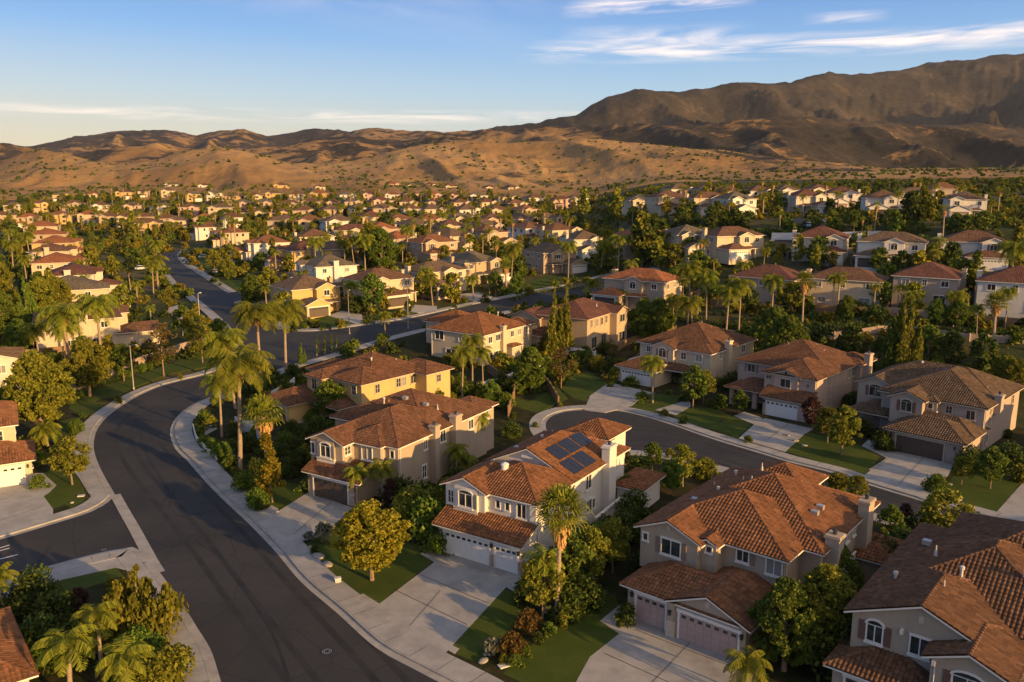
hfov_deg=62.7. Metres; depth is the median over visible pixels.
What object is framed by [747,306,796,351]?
broadleaf tree
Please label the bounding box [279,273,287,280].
broadleaf tree
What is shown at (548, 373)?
shrub
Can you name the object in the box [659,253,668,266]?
broadleaf tree
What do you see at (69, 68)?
sky
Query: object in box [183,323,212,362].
tree
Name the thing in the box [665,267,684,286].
broadleaf tree
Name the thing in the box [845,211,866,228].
broadleaf tree
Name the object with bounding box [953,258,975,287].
broadleaf tree
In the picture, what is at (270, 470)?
tree
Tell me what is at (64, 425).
lawn
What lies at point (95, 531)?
road
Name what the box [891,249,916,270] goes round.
broadleaf tree
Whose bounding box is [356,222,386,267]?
broadleaf tree
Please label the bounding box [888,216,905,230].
broadleaf tree
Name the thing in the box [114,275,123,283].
broadleaf tree
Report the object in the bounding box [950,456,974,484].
tree
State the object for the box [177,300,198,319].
lawn
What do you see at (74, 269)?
house
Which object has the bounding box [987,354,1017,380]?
broadleaf tree
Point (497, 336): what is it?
window
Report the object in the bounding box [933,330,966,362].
broadleaf tree
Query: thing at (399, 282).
house
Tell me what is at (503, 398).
shrub
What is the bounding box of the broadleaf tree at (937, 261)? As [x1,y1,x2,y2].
[931,254,945,263]
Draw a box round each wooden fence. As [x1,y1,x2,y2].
[488,363,514,416]
[544,376,558,405]
[617,325,676,350]
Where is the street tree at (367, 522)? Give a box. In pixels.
[330,498,410,580]
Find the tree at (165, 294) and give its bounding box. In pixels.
[160,288,178,312]
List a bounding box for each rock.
[311,553,324,558]
[322,561,332,566]
[478,657,487,663]
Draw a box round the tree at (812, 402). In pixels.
[801,395,823,429]
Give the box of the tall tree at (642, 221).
[630,210,656,265]
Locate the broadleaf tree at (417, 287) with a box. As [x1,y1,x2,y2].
[414,271,430,299]
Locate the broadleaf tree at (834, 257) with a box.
[826,251,839,264]
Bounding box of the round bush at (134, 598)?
[87,563,188,656]
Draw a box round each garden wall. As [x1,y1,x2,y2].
[70,329,224,390]
[271,377,294,392]
[478,366,540,384]
[550,346,595,355]
[727,325,1023,343]
[771,231,880,239]
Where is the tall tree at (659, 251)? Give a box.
[651,236,667,268]
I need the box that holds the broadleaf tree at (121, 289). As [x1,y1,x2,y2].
[111,284,135,307]
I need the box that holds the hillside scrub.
[0,137,1023,196]
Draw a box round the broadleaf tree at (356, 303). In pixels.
[349,295,366,313]
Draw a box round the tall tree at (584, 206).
[577,185,589,214]
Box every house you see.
[0,211,16,224]
[0,346,24,389]
[0,400,36,486]
[0,606,39,681]
[2,201,22,213]
[15,213,42,227]
[21,220,63,231]
[26,243,90,264]
[29,228,68,241]
[29,252,94,275]
[30,235,83,252]
[31,199,50,212]
[32,301,159,347]
[48,211,74,223]
[51,263,121,293]
[52,192,74,202]
[56,275,130,308]
[61,199,84,212]
[76,210,101,223]
[84,191,102,201]
[91,201,110,212]
[97,212,116,226]
[113,212,136,226]
[114,189,134,198]
[122,202,141,210]
[134,218,163,235]
[135,212,154,219]
[138,188,153,196]
[149,203,171,215]
[158,214,174,220]
[160,188,175,196]
[163,182,178,186]
[165,216,188,227]
[177,203,200,215]
[185,191,202,201]
[189,221,223,240]
[192,213,217,224]
[197,183,208,186]
[205,189,223,200]
[206,203,234,214]
[211,227,249,247]
[220,212,243,227]
[223,193,243,204]
[230,199,251,209]
[230,234,290,261]
[240,208,263,221]
[243,192,262,199]
[253,198,272,210]
[258,351,454,422]
[264,189,282,198]
[264,240,312,270]
[267,215,297,232]
[268,207,287,217]
[269,274,341,319]
[273,182,289,188]
[277,199,300,208]
[280,254,357,282]
[288,191,304,201]
[292,206,316,216]
[292,228,335,242]
[296,215,321,231]
[301,197,319,207]
[301,388,498,506]
[308,189,327,201]
[311,240,363,265]
[313,184,324,190]
[318,204,343,216]
[318,214,357,232]
[325,198,340,205]
[331,224,363,239]
[337,191,354,198]
[340,197,361,205]
[340,267,417,310]
[345,203,367,216]
[354,211,378,223]
[361,190,374,199]
[366,196,393,205]
[368,203,397,214]
[373,221,400,232]
[383,191,400,200]
[384,213,411,224]
[386,230,415,256]
[394,217,433,234]
[398,197,417,205]
[399,204,420,213]
[400,190,418,201]
[402,260,467,299]
[405,234,459,261]
[415,213,445,221]
[420,204,445,214]
[422,309,535,365]
[423,191,442,199]
[424,198,446,205]
[430,228,474,250]
[431,417,666,575]
[433,219,466,231]
[439,250,512,284]
[442,183,456,187]
[446,192,459,200]
[447,198,469,206]
[447,212,472,222]
[449,204,481,216]
[462,224,516,249]
[466,219,502,229]
[467,191,488,201]
[475,197,496,207]
[479,213,502,223]
[482,185,497,188]
[487,205,509,214]
[495,193,514,202]
[502,184,519,189]
[502,199,527,207]
[503,212,537,224]
[505,221,545,243]
[507,297,630,349]
[511,204,540,214]
[521,194,545,204]
[521,242,589,274]
[534,223,582,243]
[537,212,563,224]
[549,196,574,208]
[559,230,601,259]
[567,194,587,204]
[590,267,684,310]
[613,228,666,259]
[614,322,757,387]
[619,461,903,659]
[622,194,644,214]
[645,191,686,215]
[660,224,707,262]
[661,183,692,193]
[681,191,722,215]
[689,184,718,194]
[696,226,766,264]
[711,191,758,214]
[716,186,741,192]
[723,339,877,422]
[729,264,806,304]
[741,185,771,201]
[774,184,801,197]
[782,189,833,213]
[791,225,850,265]
[799,184,832,191]
[805,266,888,305]
[822,512,1023,681]
[824,186,862,207]
[850,360,1023,463]
[853,231,928,272]
[860,189,905,215]
[891,261,967,310]
[892,187,938,201]
[928,182,961,195]
[936,230,1011,270]
[941,191,988,217]
[974,265,1023,317]
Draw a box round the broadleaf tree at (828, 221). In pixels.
[824,219,831,226]
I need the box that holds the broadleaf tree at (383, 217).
[377,212,394,223]
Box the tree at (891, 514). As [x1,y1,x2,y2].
[874,503,906,535]
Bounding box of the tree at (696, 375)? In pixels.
[679,364,710,408]
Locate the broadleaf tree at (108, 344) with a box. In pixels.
[101,334,115,350]
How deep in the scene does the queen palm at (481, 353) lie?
135.14 m
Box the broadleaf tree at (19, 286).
[18,279,29,290]
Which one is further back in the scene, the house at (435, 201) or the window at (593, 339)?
the house at (435, 201)
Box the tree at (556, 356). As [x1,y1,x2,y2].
[548,345,575,387]
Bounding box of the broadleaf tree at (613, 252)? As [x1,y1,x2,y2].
[606,247,622,266]
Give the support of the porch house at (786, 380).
on the ground at (1016, 351)
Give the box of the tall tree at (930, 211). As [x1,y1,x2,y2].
[925,195,936,224]
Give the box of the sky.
[0,0,1023,145]
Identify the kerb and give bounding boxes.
[0,495,113,538]
[6,547,150,581]
[87,265,242,495]
[144,563,220,681]
[170,310,507,681]
[177,249,230,292]
[234,269,660,331]
[540,408,994,516]
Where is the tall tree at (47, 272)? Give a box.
[44,267,54,278]
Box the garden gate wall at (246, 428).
[234,416,259,438]
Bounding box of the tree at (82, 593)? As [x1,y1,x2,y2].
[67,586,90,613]
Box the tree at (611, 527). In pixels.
[597,516,634,573]
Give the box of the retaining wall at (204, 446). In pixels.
[192,424,216,459]
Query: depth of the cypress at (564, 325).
160.23 m
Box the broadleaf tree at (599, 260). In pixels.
[591,247,609,267]
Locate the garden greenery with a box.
[0,176,1023,405]
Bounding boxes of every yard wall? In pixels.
[22,335,106,354]
[253,299,340,311]
[334,270,361,284]
[340,290,347,305]
[684,288,700,296]
[709,297,793,310]
[787,247,853,258]
[798,296,891,313]
[851,253,929,263]
[875,291,970,318]
[968,295,1022,326]
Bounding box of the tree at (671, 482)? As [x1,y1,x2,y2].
[659,458,686,495]
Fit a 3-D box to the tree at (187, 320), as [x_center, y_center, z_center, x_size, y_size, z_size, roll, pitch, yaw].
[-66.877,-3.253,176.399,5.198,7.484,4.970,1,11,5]
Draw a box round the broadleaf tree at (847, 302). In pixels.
[835,295,856,316]
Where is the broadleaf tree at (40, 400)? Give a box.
[0,349,79,435]
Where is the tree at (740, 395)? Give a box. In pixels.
[730,389,749,414]
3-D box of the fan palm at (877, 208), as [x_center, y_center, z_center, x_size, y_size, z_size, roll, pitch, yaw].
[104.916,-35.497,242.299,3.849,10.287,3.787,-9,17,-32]
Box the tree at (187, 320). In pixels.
[180,308,205,338]
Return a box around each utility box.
[334,576,341,582]
[497,662,509,668]
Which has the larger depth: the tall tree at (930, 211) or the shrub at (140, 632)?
the tall tree at (930, 211)
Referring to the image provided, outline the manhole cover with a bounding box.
[320,648,333,654]
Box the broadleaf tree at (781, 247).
[776,243,786,253]
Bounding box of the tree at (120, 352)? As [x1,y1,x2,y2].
[108,343,138,380]
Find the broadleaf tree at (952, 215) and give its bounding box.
[946,212,962,226]
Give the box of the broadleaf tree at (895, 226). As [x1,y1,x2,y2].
[887,221,900,230]
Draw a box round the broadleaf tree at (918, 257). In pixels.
[905,249,929,265]
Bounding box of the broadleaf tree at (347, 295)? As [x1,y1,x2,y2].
[342,292,352,309]
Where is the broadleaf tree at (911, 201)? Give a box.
[898,190,929,224]
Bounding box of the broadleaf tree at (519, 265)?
[509,260,526,279]
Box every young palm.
[27,420,62,445]
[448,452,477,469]
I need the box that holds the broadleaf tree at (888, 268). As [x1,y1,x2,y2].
[875,262,900,281]
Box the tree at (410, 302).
[403,299,414,314]
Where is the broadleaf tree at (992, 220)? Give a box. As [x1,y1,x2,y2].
[983,210,995,226]
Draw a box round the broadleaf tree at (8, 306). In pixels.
[0,291,23,340]
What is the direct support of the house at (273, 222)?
on the ground at (1016, 351)
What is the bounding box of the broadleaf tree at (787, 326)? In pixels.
[758,314,810,350]
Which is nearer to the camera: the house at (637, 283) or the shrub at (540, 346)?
the shrub at (540, 346)
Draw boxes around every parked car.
[135,265,146,269]
[821,262,836,268]
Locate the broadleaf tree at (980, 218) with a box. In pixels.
[972,210,990,229]
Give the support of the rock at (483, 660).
on the planting bed at (416, 345)
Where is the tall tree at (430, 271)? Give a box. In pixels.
[424,269,437,299]
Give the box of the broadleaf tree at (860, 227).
[855,222,867,232]
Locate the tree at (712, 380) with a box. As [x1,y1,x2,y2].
[691,369,716,402]
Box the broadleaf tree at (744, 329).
[734,325,755,335]
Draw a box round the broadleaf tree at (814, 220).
[811,216,824,227]
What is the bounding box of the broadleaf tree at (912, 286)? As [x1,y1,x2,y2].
[904,281,926,308]
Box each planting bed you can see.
[0,568,170,681]
[15,377,133,513]
[192,305,885,681]
[555,362,1023,511]
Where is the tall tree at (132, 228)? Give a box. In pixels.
[126,211,139,235]
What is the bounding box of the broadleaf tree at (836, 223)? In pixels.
[828,217,844,231]
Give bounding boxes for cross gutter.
[111,494,164,573]
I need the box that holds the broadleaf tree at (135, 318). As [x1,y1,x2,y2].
[128,315,141,322]
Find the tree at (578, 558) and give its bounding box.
[549,530,595,585]
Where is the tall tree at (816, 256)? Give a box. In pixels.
[810,244,821,271]
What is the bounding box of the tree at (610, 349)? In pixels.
[605,339,616,354]
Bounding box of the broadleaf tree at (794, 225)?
[789,223,799,230]
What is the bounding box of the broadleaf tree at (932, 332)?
[922,325,944,354]
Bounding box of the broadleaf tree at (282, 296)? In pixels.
[273,290,290,303]
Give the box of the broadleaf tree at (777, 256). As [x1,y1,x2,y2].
[773,250,783,263]
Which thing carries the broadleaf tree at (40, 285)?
on the ground at (1016, 351)
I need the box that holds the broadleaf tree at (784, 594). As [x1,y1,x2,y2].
[747,576,822,671]
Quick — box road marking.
[0,545,17,558]
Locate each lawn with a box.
[44,469,85,507]
[47,417,79,442]
[47,568,122,594]
[68,354,211,414]
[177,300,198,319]
[183,322,209,336]
[190,258,219,269]
[219,279,244,288]
[259,478,306,507]
[306,527,432,602]
[311,316,353,327]
[370,307,414,319]
[437,301,473,308]
[453,589,526,661]
[503,594,618,681]
[509,274,610,294]
[513,386,567,411]
[562,372,606,401]
[631,393,681,412]
[674,407,750,436]
[786,432,879,473]
[943,472,1019,510]
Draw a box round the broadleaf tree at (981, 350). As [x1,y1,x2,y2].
[968,333,1000,370]
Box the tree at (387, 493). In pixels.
[381,478,399,503]
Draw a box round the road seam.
[139,376,914,681]
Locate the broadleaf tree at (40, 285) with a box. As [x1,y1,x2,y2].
[21,276,58,309]
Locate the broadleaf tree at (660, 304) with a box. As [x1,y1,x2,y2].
[644,297,676,334]
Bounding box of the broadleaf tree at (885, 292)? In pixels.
[869,281,893,306]
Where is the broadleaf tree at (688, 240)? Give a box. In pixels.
[680,237,697,254]
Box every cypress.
[4,267,22,317]
[16,275,37,322]
[297,342,306,364]
[315,334,318,355]
[322,334,326,354]
[329,335,333,353]
[335,334,338,352]
[543,286,565,355]
[554,283,574,354]
[877,304,909,369]
[892,294,923,364]
[893,293,915,362]
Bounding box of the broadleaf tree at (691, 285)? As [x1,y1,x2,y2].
[686,281,700,288]
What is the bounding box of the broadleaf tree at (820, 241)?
[805,235,831,266]
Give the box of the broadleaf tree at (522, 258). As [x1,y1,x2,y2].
[510,254,528,276]
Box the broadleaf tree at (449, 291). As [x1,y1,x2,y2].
[439,272,461,302]
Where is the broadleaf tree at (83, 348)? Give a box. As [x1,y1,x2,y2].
[57,337,115,396]
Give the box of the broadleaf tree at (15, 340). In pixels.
[2,318,34,348]
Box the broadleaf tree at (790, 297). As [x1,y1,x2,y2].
[780,280,799,305]
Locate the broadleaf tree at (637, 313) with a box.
[627,299,660,336]
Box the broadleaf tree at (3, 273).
[0,262,14,291]
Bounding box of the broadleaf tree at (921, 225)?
[916,221,926,233]
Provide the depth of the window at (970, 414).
107.84 m
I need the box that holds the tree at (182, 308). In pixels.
[172,304,193,335]
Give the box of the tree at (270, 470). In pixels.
[254,432,285,502]
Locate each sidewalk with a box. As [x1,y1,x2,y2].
[0,495,106,534]
[3,549,141,588]
[74,267,238,495]
[127,568,208,681]
[176,310,510,681]
[180,249,236,291]
[237,267,663,329]
[529,405,1023,528]
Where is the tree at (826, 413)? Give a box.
[813,407,841,442]
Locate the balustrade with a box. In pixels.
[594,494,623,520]
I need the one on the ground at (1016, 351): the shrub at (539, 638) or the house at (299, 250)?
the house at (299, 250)
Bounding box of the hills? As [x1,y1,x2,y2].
[0,53,1023,199]
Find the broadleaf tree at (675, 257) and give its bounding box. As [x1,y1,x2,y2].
[669,243,683,265]
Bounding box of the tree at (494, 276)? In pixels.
[487,271,503,296]
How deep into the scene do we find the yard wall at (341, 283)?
234.31 m
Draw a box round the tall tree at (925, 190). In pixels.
[918,185,930,211]
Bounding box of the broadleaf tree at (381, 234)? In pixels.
[366,227,399,266]
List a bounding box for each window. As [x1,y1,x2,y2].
[0,364,6,373]
[0,429,3,440]
[100,320,108,327]
[310,441,315,454]
[311,378,316,389]
[319,442,330,459]
[324,289,329,295]
[344,445,351,456]
[351,385,356,396]
[361,445,372,462]
[374,383,380,394]
[389,449,394,459]
[395,377,401,388]
[401,375,406,386]
[410,374,415,384]
[421,463,427,479]
[423,437,428,451]
[435,330,443,340]
[436,373,441,382]
[440,429,446,443]
[446,348,454,353]
[447,487,454,504]
[457,489,472,510]
[458,334,464,342]
[468,417,474,430]
[486,351,492,364]
[488,335,492,344]
[494,498,500,509]
[495,333,500,341]
[503,500,510,512]
[510,329,514,337]
[515,502,527,521]
[517,328,521,335]
[585,474,592,492]
[585,497,592,515]
[591,335,596,349]
[592,496,595,509]
[595,318,598,327]
[600,316,603,325]
[601,332,606,344]
[618,329,625,342]
[619,313,624,322]
[629,281,635,289]
[641,530,648,542]
[646,344,650,352]
[651,283,656,290]
[658,347,666,358]
[659,535,681,560]
[680,351,686,360]
[695,354,702,362]
[704,544,713,555]
[734,549,749,565]
[741,344,745,353]
[744,236,749,242]
[746,363,755,373]
[764,558,782,577]
[779,377,791,389]
[815,280,821,287]
[817,296,825,302]
[830,239,836,245]
[845,533,849,545]
[847,369,850,378]
[851,367,854,377]
[851,526,856,538]
[858,297,869,305]
[863,618,884,647]
[865,283,873,290]
[868,383,881,397]
[890,243,897,250]
[899,398,912,413]
[901,278,909,284]
[906,632,931,662]
[911,245,917,250]
[922,279,927,285]
[927,402,933,409]
[932,295,945,303]
[940,280,948,287]
[944,404,953,414]
[950,670,984,681]
[965,409,976,421]
[984,433,988,445]
[986,283,996,290]
[989,243,997,250]
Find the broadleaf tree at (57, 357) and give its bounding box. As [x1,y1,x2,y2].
[47,352,68,383]
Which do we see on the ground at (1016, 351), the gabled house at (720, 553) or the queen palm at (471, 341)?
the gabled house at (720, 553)
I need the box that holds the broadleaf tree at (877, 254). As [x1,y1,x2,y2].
[868,246,889,268]
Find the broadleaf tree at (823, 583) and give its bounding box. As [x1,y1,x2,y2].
[788,563,857,649]
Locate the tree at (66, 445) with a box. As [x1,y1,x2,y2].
[41,435,93,484]
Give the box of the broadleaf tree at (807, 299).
[790,282,814,311]
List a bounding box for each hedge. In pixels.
[77,349,197,396]
[192,418,214,445]
[510,283,602,299]
[670,313,864,330]
[696,226,811,235]
[860,324,1021,335]
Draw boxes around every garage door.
[0,465,24,486]
[267,405,285,422]
[309,306,328,317]
[314,477,347,503]
[388,296,408,307]
[432,254,451,260]
[439,289,445,297]
[445,531,488,564]
[495,545,515,573]
[501,275,510,282]
[573,265,585,272]
[583,251,596,258]
[594,296,614,304]
[622,369,649,386]
[636,594,664,629]
[662,208,675,213]
[679,613,737,659]
[731,251,747,259]
[765,400,797,420]
[819,207,828,212]
[820,254,840,262]
[857,258,880,267]
[871,209,886,215]
[895,435,943,460]
[973,259,1005,269]
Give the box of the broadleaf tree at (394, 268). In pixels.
[390,266,399,271]
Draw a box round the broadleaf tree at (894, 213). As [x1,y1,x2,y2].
[884,209,902,220]
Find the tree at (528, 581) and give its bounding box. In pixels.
[517,554,566,618]
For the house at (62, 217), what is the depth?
531.84 m
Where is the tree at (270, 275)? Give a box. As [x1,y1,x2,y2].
[257,267,279,298]
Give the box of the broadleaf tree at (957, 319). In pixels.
[946,300,970,326]
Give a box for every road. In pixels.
[0,500,136,579]
[94,250,660,681]
[546,410,960,524]
[772,219,824,245]
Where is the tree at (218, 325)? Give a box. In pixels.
[208,317,228,332]
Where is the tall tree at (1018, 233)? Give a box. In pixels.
[1010,221,1023,258]
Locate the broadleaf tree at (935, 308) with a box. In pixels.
[925,298,947,326]
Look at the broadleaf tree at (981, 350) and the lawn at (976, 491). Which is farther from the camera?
the broadleaf tree at (981, 350)
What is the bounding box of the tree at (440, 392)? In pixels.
[435,388,444,395]
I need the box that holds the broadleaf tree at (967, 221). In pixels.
[952,215,973,232]
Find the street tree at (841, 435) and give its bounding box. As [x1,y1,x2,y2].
[827,404,862,454]
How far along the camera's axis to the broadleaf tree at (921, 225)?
236.26 m
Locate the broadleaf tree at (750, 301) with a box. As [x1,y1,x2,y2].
[739,286,761,310]
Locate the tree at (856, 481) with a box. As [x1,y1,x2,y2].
[846,475,869,494]
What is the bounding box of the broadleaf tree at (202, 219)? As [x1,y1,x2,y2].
[194,215,211,224]
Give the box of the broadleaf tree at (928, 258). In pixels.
[925,243,943,260]
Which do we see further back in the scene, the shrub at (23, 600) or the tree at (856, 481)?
the tree at (856, 481)
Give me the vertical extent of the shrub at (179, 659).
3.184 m
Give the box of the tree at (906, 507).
[898,502,913,522]
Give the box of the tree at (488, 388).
[481,379,500,400]
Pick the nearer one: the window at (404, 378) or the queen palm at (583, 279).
the window at (404, 378)
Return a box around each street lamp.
[129,344,137,389]
[348,289,349,333]
[407,280,411,328]
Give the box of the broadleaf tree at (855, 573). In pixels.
[825,544,864,609]
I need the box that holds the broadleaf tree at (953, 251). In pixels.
[938,241,962,267]
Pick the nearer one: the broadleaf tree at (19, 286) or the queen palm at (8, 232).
the broadleaf tree at (19, 286)
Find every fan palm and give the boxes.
[238,393,287,453]
[491,239,501,256]
[496,257,512,287]
[527,483,593,616]
[697,239,704,248]
[793,270,814,323]
[872,200,882,230]
[938,204,949,236]
[983,290,1012,334]
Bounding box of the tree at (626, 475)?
[616,474,630,490]
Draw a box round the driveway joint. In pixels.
[2,391,922,681]
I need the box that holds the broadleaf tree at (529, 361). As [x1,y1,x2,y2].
[512,346,547,390]
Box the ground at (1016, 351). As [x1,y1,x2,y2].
[0,177,1023,681]
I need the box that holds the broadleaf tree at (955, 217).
[947,213,962,229]
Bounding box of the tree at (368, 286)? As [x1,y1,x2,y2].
[357,273,386,314]
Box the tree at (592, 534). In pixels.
[572,525,619,576]
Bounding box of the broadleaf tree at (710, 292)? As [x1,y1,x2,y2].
[703,283,719,301]
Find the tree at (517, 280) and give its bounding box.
[508,274,524,299]
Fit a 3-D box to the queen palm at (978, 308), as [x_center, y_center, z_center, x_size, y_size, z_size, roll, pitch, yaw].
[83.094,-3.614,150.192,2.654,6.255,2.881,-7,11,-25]
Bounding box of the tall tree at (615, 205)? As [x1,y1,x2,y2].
[606,187,625,224]
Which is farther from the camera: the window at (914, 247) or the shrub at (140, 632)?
the window at (914, 247)
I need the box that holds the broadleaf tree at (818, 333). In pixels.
[808,326,836,347]
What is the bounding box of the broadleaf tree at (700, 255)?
[686,249,710,267]
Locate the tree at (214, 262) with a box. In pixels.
[204,249,222,268]
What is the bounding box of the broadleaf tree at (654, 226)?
[628,212,670,265]
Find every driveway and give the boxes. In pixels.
[0,473,55,528]
[167,305,181,318]
[268,493,351,546]
[268,505,277,513]
[328,311,362,323]
[361,594,378,610]
[376,553,520,651]
[402,305,436,312]
[421,547,437,561]
[441,643,458,653]
[460,292,492,301]
[506,583,517,590]
[576,606,756,681]
[584,384,651,412]
[656,399,690,414]
[735,412,764,424]
[739,418,811,451]
[865,452,951,499]
[868,458,888,470]
[997,483,1023,518]
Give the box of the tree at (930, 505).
[918,488,979,527]
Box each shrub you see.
[0,574,45,621]
[7,563,63,603]
[17,611,69,658]
[21,588,79,631]
[26,474,52,488]
[27,641,52,668]
[29,436,41,449]
[32,449,46,466]
[40,630,91,674]
[61,606,104,646]
[64,390,80,403]
[67,418,85,433]
[79,412,86,418]
[90,626,124,654]
[98,654,145,681]
[105,577,114,589]
[112,622,166,660]
[113,395,122,403]
[120,368,131,377]
[122,658,182,681]
[135,363,147,372]
[148,642,196,681]
[193,408,209,422]
[196,426,205,432]
[197,434,209,448]
[201,414,217,429]
[201,437,215,452]
[208,396,223,407]
[208,441,232,459]
[220,454,242,472]
[224,420,244,437]
[226,438,237,451]
[230,469,257,492]
[242,434,259,453]
[245,454,252,461]
[245,486,271,509]
[246,455,263,477]
[248,425,258,436]
[252,448,260,454]
[253,500,267,510]
[257,449,281,465]
[258,364,279,379]
[272,429,293,445]
[272,441,295,464]
[277,456,301,478]
[283,418,301,433]
[284,434,305,454]
[285,363,299,378]
[287,447,309,470]
[292,424,311,446]
[294,477,307,491]
[296,443,310,461]
[302,530,313,540]
[303,409,319,421]
[305,414,334,434]
[310,544,319,553]
[314,521,334,541]
[377,476,399,503]
[380,473,413,509]
[392,483,429,532]
[404,495,445,545]
[410,477,436,492]
[419,530,453,556]
[425,486,445,507]
[435,476,451,492]
[436,477,446,488]
[443,464,465,477]
[450,392,456,397]
[454,372,467,381]
[454,381,467,395]
[475,390,488,398]
[483,637,500,655]
[493,370,507,387]
[495,392,515,410]
[496,630,527,656]
[498,653,508,664]
[499,419,522,438]
[501,375,520,393]
[506,653,525,667]
[508,362,516,370]
[508,412,516,420]
[510,584,529,607]
[514,607,541,636]
[521,644,532,657]
[523,287,533,294]
[530,421,538,426]
[532,631,546,645]
[534,332,546,351]
[542,621,557,637]
[544,368,554,377]
[544,582,586,625]
[551,353,564,365]
[554,610,568,628]
[567,521,603,577]
[571,572,608,615]
[579,349,593,359]
[587,354,609,371]
[592,520,630,561]
[595,340,614,354]
[595,512,611,521]
[604,508,640,547]
[605,367,620,380]
[606,379,614,386]
[613,487,651,529]
[613,602,636,628]
[623,374,639,387]
[624,452,653,473]
[625,451,630,464]
[628,551,642,570]
[634,390,649,403]
[659,408,668,416]
[665,448,676,457]
[670,371,681,381]
[678,415,687,423]
[690,457,718,479]
[704,399,711,405]
[711,394,727,408]
[713,377,724,387]
[717,370,737,393]
[743,435,752,442]
[807,609,851,681]
[821,471,850,491]
[842,390,857,405]
[852,417,875,437]
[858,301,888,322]
[870,428,901,451]
[871,336,884,350]
[871,534,899,553]
[886,522,912,539]
[904,511,932,530]
[920,472,950,492]
[926,353,945,363]
[954,444,989,472]
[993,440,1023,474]
[1003,429,1013,437]
[1009,463,1023,482]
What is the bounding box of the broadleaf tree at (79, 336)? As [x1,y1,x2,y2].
[70,335,94,364]
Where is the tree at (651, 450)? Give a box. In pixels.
[644,442,662,469]
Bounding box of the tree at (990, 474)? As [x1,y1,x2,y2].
[975,446,1009,488]
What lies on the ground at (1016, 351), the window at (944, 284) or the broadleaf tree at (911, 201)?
the broadleaf tree at (911, 201)
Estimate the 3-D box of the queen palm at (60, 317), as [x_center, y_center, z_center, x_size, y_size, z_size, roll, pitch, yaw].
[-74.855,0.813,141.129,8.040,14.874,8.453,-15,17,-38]
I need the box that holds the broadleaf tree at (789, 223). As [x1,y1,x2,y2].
[786,220,796,227]
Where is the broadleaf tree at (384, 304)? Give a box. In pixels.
[378,295,390,309]
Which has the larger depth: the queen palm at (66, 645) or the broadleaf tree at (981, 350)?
the broadleaf tree at (981, 350)
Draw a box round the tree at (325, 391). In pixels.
[309,379,346,419]
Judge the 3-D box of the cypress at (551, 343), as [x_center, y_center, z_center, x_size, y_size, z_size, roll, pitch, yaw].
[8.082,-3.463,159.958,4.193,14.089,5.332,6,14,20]
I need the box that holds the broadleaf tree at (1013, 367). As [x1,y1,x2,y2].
[998,358,1023,391]
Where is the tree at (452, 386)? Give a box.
[450,375,455,391]
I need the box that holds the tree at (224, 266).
[220,258,236,272]
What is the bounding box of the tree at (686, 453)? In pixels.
[669,443,702,486]
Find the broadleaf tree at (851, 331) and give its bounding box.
[835,321,867,351]
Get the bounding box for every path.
[3,552,160,596]
[72,463,94,492]
[204,425,216,433]
[862,440,895,457]
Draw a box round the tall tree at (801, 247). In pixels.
[791,233,806,264]
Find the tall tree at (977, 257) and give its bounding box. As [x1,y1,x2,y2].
[967,249,986,291]
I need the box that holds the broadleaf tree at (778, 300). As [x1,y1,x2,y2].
[774,287,786,304]
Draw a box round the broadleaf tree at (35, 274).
[27,271,45,282]
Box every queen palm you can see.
[0,239,22,266]
[0,561,19,604]
[2,228,14,251]
[14,254,33,280]
[16,231,34,250]
[19,321,50,352]
[30,623,99,681]
[35,301,85,358]
[48,321,77,356]
[69,600,121,671]
[73,293,119,344]
[76,273,91,278]
[93,633,157,681]
[123,267,133,289]
[129,280,143,304]
[142,259,162,292]
[142,304,154,319]
[144,254,168,289]
[146,239,165,254]
[199,328,248,408]
[199,343,274,470]
[199,374,236,436]
[230,301,286,381]
[257,284,270,303]
[267,299,305,372]
[306,236,324,255]
[336,239,353,258]
[342,236,358,262]
[342,279,357,297]
[342,462,371,502]
[354,232,375,270]
[365,458,396,505]
[375,310,392,333]
[386,286,396,292]
[400,225,414,257]
[419,266,433,298]
[422,273,438,305]
[439,211,447,220]
[443,443,468,466]
[450,345,475,397]
[459,333,485,380]
[464,273,479,298]
[473,346,491,384]
[475,412,490,431]
[503,240,523,277]
[521,543,564,613]
[543,235,557,243]
[559,240,577,277]
[562,214,575,225]
[579,276,590,297]
[585,278,600,292]
[596,227,613,255]
[596,240,612,267]
[608,234,628,271]
[616,289,627,299]
[622,258,639,268]
[638,354,664,402]
[665,242,672,260]
[665,293,680,329]
[671,259,703,323]
[671,294,706,324]
[676,278,687,294]
[691,268,710,314]
[692,270,719,323]
[699,237,710,253]
[709,258,717,269]
[713,284,743,328]
[723,645,772,681]
[728,276,756,329]
[735,259,751,271]
[759,247,771,263]
[760,273,784,306]
[764,239,774,257]
[806,280,818,295]
[825,272,842,311]
[830,272,848,308]
[852,231,865,238]
[864,225,872,235]
[867,281,882,303]
[892,283,905,307]
[905,290,923,304]
[919,234,931,243]
[927,248,944,261]
[931,235,947,248]
[943,290,967,326]
[960,288,970,303]
[968,303,985,333]
[993,240,1023,266]
[997,286,1017,327]
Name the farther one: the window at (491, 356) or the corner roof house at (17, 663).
the window at (491, 356)
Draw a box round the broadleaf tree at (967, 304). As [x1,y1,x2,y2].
[951,296,969,311]
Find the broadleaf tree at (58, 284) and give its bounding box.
[38,276,75,304]
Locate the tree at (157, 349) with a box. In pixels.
[142,322,178,376]
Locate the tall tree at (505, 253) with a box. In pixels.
[503,251,514,269]
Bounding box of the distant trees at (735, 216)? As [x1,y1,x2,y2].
[0,178,1004,281]
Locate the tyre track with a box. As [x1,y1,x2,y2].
[113,377,954,681]
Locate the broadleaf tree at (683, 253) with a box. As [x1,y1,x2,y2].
[674,243,684,257]
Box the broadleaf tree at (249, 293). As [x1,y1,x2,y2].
[238,274,264,304]

